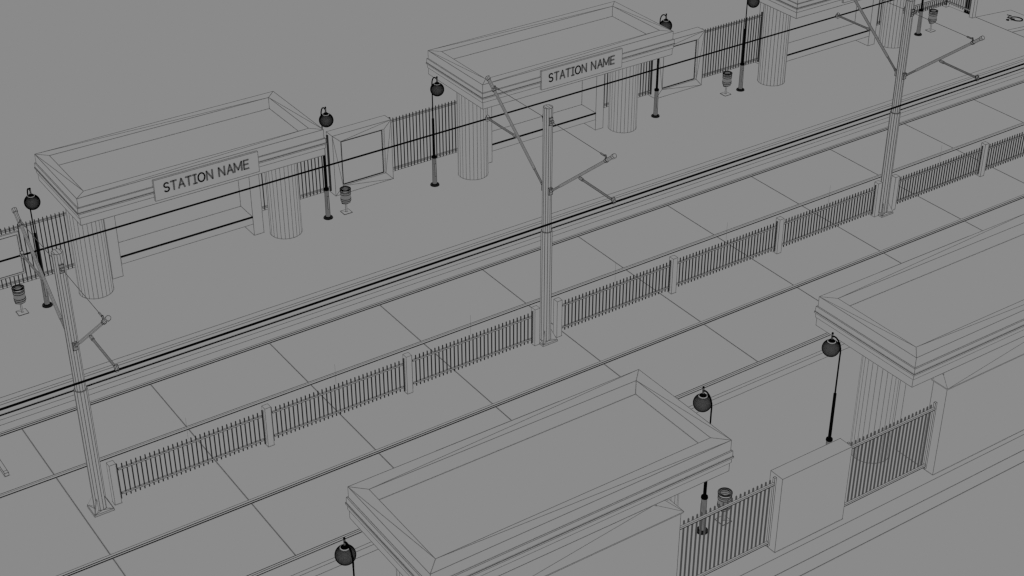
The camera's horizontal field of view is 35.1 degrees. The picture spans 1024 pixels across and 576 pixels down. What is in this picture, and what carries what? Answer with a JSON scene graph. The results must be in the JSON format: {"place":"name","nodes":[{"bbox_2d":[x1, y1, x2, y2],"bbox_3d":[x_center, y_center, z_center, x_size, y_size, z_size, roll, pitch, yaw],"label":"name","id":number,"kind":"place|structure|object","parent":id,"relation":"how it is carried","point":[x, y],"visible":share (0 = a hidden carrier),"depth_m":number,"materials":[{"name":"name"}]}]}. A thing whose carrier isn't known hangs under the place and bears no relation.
{"place":"outdoors","nodes":[
{"label":"outdoors","id":0,"kind":"place"},
{"bbox_2d":[0,460,8,476],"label":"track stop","id":1,"kind":"object","parent":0,"point":[4,470],"visible":1,"depth_m":25.45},
{"bbox_2d":[0,0,1023,575],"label":"ground","id":2,"kind":"structure","parent":0,"point":[76,70],"depth_m":38.84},
{"bbox_2d":[0,69,1023,575],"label":"track bed","id":3,"kind":"object","parent":2,"relation":"on","point":[54,527],"visible":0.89,"depth_m":28.27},
{"bbox_2d":[11,207,118,516],"bbox_3d":[-6.283,1.432,23.545,0.317,4.547,3.713,-20,37,-29],"label":"catenary mast","id":4,"kind":"object","parent":3,"relation":"on","point":[99,504],"visible":1,"depth_m":23.47,"materials":[{"name":"grey metal"}]},
{"bbox_2d":[106,305,539,504],"bbox_3d":[-2.825,1.677,26.445,7.936,1.083,0.113,-20,37,-29],"label":"fence","id":5,"kind":"object","parent":3,"relation":"on","point":[268,439],"visible":1,"depth_m":26.37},
{"bbox_2d":[0,122,1023,497],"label":"tram rail","id":6,"kind":"object","parent":3,"relation":"on","point":[70,470],"visible":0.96,"depth_m":29.02,"materials":[{"name":"grey metal"}]},
{"bbox_2d":[0,80,1023,435],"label":"tram rail","id":7,"kind":"object","parent":3,"relation":"on","point":[98,400],"visible":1,"depth_m":30.60,"materials":[{"name":"grey metal"}]},
{"bbox_2d":[247,333,829,575],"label":"tram rail","id":8,"kind":"object","parent":3,"relation":"on","point":[358,531],"visible":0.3,"depth_m":27.31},
{"bbox_2d":[57,194,1023,575],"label":"tram rail","id":9,"kind":"object","parent":3,"relation":"on","point":[333,468],"visible":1,"depth_m":27.07,"materials":[{"name":"grey metal"}]},
{"bbox_2d":[485,75,616,346],"bbox_3d":[0.588,-1.014,27.507,0.317,4.547,3.714,-20,37,-29],"label":"catenary mast","id":10,"kind":"object","parent":3,"relation":"on","point":[547,336],"visible":1,"depth_m":27.37,"materials":[{"name":"grey metal"}]},
{"bbox_2d":[0,0,892,261],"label":"contact wire","id":11,"kind":"object","parent":10,"relation":"hanging from","point":[423,137],"visible":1,"depth_m":27.34,"materials":[{"name":"black paint"}]},
{"bbox_2d":[0,63,1023,410],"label":"contact wire","id":12,"kind":"object","parent":10,"relation":"hanging from","point":[478,247],"visible":1,"depth_m":24.18,"materials":[{"name":"black paint"}]},
{"bbox_2d":[553,180,882,337],"bbox_3d":[4.047,-0.769,30.406,7.937,1.083,0.114,-20,37,-29],"label":"fence","id":13,"kind":"object","parent":3,"relation":"on","point":[674,262],"visible":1,"depth_m":30.35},
{"bbox_2d":[835,0,984,217],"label":"catenary mast","id":14,"kind":"object","parent":3,"relation":"on","point":[900,74],"visible":1,"depth_m":31.27,"materials":[{"name":"grey metal"}]},
{"bbox_2d":[889,132,1023,209],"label":"fence","id":15,"kind":"object","parent":3,"relation":"on","point":[983,151],"visible":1,"depth_m":33.46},
{"bbox_2d":[0,6,1023,415],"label":"platform","id":16,"kind":"structure","parent":2,"relation":"on","point":[194,292],"depth_m":32.39,"materials":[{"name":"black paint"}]},
{"bbox_2d":[11,284,28,315],"bbox_3d":[-8.800,0.218,28.962,0.226,0.539,0.226,-20,37,-29],"label":"litter bin","id":17,"kind":"object","parent":16,"relation":"on","point":[18,292],"visible":1,"depth_m":28.88,"materials":[{"name":"grey metal"}]},
{"bbox_2d":[0,211,74,288],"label":"picket fence","id":18,"kind":"object","parent":16,"relation":"on","point":[10,244],"visible":0.54,"depth_m":29.45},
{"bbox_2d":[24,188,52,307],"bbox_3d":[-8.345,-0.692,28.575,0.279,2.495,0.428,-20,37,-29],"label":"street lamp","id":19,"kind":"object","parent":16,"relation":"on","point":[32,201],"visible":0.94,"depth_m":28.43,"materials":[{"name":"black metal"}]},
{"bbox_2d":[34,91,326,298],"bbox_3d":[-5.997,-1.585,30.010,4.825,2.508,2.120,-20,37,-29],"label":"tram shelter","id":20,"kind":"object","parent":16,"relation":"on","point":[102,183],"visible":0.99,"depth_m":29.68,"materials":[{"name":"black paint"}]},
{"bbox_2d":[261,135,331,209],"bbox_3d":[-4.431,-2.246,32.125,1.835,1.255,0.050,-20,37,-29],"label":"picket fence","id":21,"kind":"object","parent":16,"relation":"on","point":[306,194],"visible":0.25,"depth_m":32.46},
{"bbox_2d":[319,107,333,219],"bbox_3d":[-3.574,-2.397,31.336,0.279,2.495,0.428,-20,37,-29],"label":"street lamp","id":22,"kind":"object","parent":16,"relation":"on","point":[326,119],"visible":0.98,"depth_m":31.44,"materials":[{"name":"grey metal"}]},
{"bbox_2d":[340,186,352,214],"bbox_3d":[-3.296,-1.738,32.130,0.226,0.539,0.226,-20,37,-29],"label":"litter bin","id":23,"kind":"object","parent":16,"relation":"on","point":[345,195],"visible":1,"depth_m":32.04,"materials":[{"name":"black paint"}]},
{"bbox_2d":[326,115,393,195],"bbox_3d":[-3.082,-2.690,32.899,1.358,1.355,0.255,-20,37,-29],"label":"noticeboard","id":24,"kind":"object","parent":16,"relation":"on","point":[359,138],"visible":1,"depth_m":32.79,"materials":[{"name":"black paint"}]},
{"bbox_2d":[388,100,457,170],"bbox_3d":[-1.751,-3.200,33.670,1.840,1.255,0.050,-20,37,-29],"label":"picket fence","id":25,"kind":"object","parent":16,"relation":"on","point":[408,163],"visible":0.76,"depth_m":33.61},
{"bbox_2d":[430,76,443,186],"bbox_3d":[-1.518,-3.126,32.516,0.279,2.495,0.428,-20,37,-29],"label":"street lamp","id":26,"kind":"object","parent":16,"relation":"on","point":[436,88],"visible":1,"depth_m":32.56,"materials":[{"name":"black metal"}]},
{"bbox_2d":[426,1,674,179],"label":"tram shelter","id":27,"kind":"object","parent":16,"relation":"on","point":[529,64],"visible":0.99,"depth_m":33.55,"materials":[{"name":"black paint"}]},
{"bbox_2d":[604,60,652,106],"bbox_3d":[2.399,-4.678,36.063,1.835,1.255,0.050,-20,37,-29],"label":"picket fence","id":28,"kind":"object","parent":16,"relation":"on","point":[640,93],"visible":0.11,"depth_m":36.48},
{"bbox_2d":[651,13,671,117],"bbox_3d":[3.256,-4.829,35.273,0.279,2.495,0.428,-20,37,-29],"label":"street lamp","id":29,"kind":"object","parent":16,"relation":"on","point":[666,22],"visible":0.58,"depth_m":35.53,"materials":[{"name":"grey metal"}]},
{"bbox_2d":[649,27,704,97],"bbox_3d":[3.748,-5.122,36.837,1.360,1.357,0.257,-20,37,-29],"label":"noticeboard","id":30,"kind":"object","parent":16,"relation":"on","point":[682,76],"visible":0.75,"depth_m":36.80,"materials":[{"name":"black paint"}]},
{"bbox_2d":[720,71,731,95],"bbox_3d":[4.889,-4.655,36.854,0.226,0.539,0.226,-20,37,-29],"label":"litter bin","id":31,"kind":"object","parent":16,"relation":"on","point":[727,79],"visible":1,"depth_m":36.77,"materials":[{"name":"grey metal"}]},
{"bbox_2d":[702,12,762,77],"bbox_3d":[5.079,-5.632,37.608,1.840,1.255,0.050,-20,37,-29],"label":"picket fence","id":32,"kind":"object","parent":16,"relation":"on","point":[726,26],"visible":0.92,"depth_m":37.62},
{"bbox_2d":[736,0,759,91],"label":"street lamp","id":33,"kind":"object","parent":16,"relation":"on","point":[751,4],"visible":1,"depth_m":36.67,"materials":[{"name":"black metal"}]},
{"bbox_2d":[755,0,905,85],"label":"tram shelter","id":34,"kind":"object","parent":16,"relation":"on","point":[777,52],"visible":0.84,"depth_m":38.43,"materials":[{"name":"black paint"}]},
{"bbox_2d":[877,0,947,24],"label":"picket fence","id":35,"kind":"object","parent":16,"relation":"on","point":[917,3],"visible":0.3,"depth_m":40.84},
{"bbox_2d":[914,0,923,35],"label":"street lamp","id":36,"kind":"object","parent":16,"relation":"on","point":[919,24],"visible":0.99,"depth_m":39.73,"materials":[{"name":"grey metal"}]},
{"bbox_2d":[926,9,937,32],"bbox_3d":[10.389,-6.610,40.019,0.226,0.539,0.226,-20,37,-29],"label":"litter bin","id":37,"kind":"object","parent":16,"relation":"on","point":[933,13],"visible":0.91,"depth_m":39.93,"materials":[{"name":"grey metal"}]},
{"bbox_2d":[943,0,977,17],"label":"picket fence","id":38,"kind":"object","parent":16,"relation":"on","point":[972,9],"visible":1,"depth_m":40.87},
{"bbox_2d":[964,0,970,13],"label":"street lamp","id":39,"kind":"object","parent":16,"relation":"on","point":[965,11],"visible":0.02,"depth_m":41.62,"materials":[{"name":"black metal"}]},
{"bbox_2d":[291,342,1023,575],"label":"platform","id":40,"kind":"structure","parent":2,"relation":"on","point":[767,423],"depth_m":25.40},
{"bbox_2d":[334,537,355,575],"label":"street lamp","id":41,"kind":"object","parent":40,"relation":"on","point":[345,553],"visible":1,"depth_m":20.08,"materials":[{"name":"black paint"}]},
{"bbox_2d":[345,369,733,575],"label":"tram shelter","id":42,"kind":"object","parent":40,"relation":"on","point":[597,480],"visible":1,"depth_m":21.33,"materials":[{"name":"black paint"}]},
{"bbox_2d":[693,386,711,534],"bbox_3d":[2.743,2.486,23.395,0.272,2.494,0.424,-20,37,-29],"label":"street lamp","id":43,"kind":"object","parent":40,"relation":"on","point":[702,401],"visible":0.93,"depth_m":22.88,"materials":[{"name":"grey metal"}]},
{"bbox_2d":[715,487,732,525],"bbox_3d":[3.148,3.239,24.036,0.223,0.537,0.223,-20,37,-29],"label":"litter bin","id":44,"kind":"object","parent":40,"relation":"on","point":[724,494],"visible":0.66,"depth_m":23.95,"materials":[{"name":"black paint"}]},
{"bbox_2d":[678,476,776,575],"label":"picket fence","id":45,"kind":"object","parent":40,"relation":"on","point":[726,506],"visible":0.91,"depth_m":22.86,"materials":[{"name":"black paint"}]},
{"bbox_2d":[765,438,851,552],"bbox_3d":[4.310,3.024,23.607,1.356,1.353,0.253,-20,37,-29],"label":"noticeboard","id":46,"kind":"object","parent":40,"relation":"on","point":[810,491],"visible":0.95,"depth_m":23.44,"materials":[{"name":"black paint"}]},
{"bbox_2d":[822,332,840,443],"bbox_3d":[4.796,1.755,24.578,0.272,2.494,0.424,-20,37,-29],"label":"street lamp","id":47,"kind":"object","parent":40,"relation":"on","point":[831,347],"visible":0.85,"depth_m":24.07,"materials":[{"name":"black metal"}]},
{"bbox_2d":[844,401,936,506],"bbox_3d":[5.659,2.530,24.351,1.840,1.260,0.052,-20,37,-29],"label":"picket fence","id":48,"kind":"object","parent":40,"relation":"on","point":[884,432],"visible":0.99,"depth_m":24.39,"materials":[{"name":"black paint"}]},
{"bbox_2d":[814,214,1023,474],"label":"tram shelter","id":49,"kind":"object","parent":40,"relation":"on","point":[943,327],"visible":0.96,"depth_m":24.94,"materials":[{"name":"black paint"}]},
{"bbox_2d":[976,10,1023,36],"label":"ramp","id":50,"kind":"structure","parent":2,"relation":"on","point":[998,19],"depth_m":40.79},
{"bbox_2d":[1006,14,1022,21],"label":"wheelchair symbol","id":51,"kind":"object","parent":50,"relation":"on","point":[1011,18],"visible":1,"depth_m":40.98,"materials":[{"name":"black paint"}]},
{"bbox_2d":[777,451,1023,575],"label":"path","id":52,"kind":"structure","parent":0,"point":[832,553],"depth_m":24.75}
]}

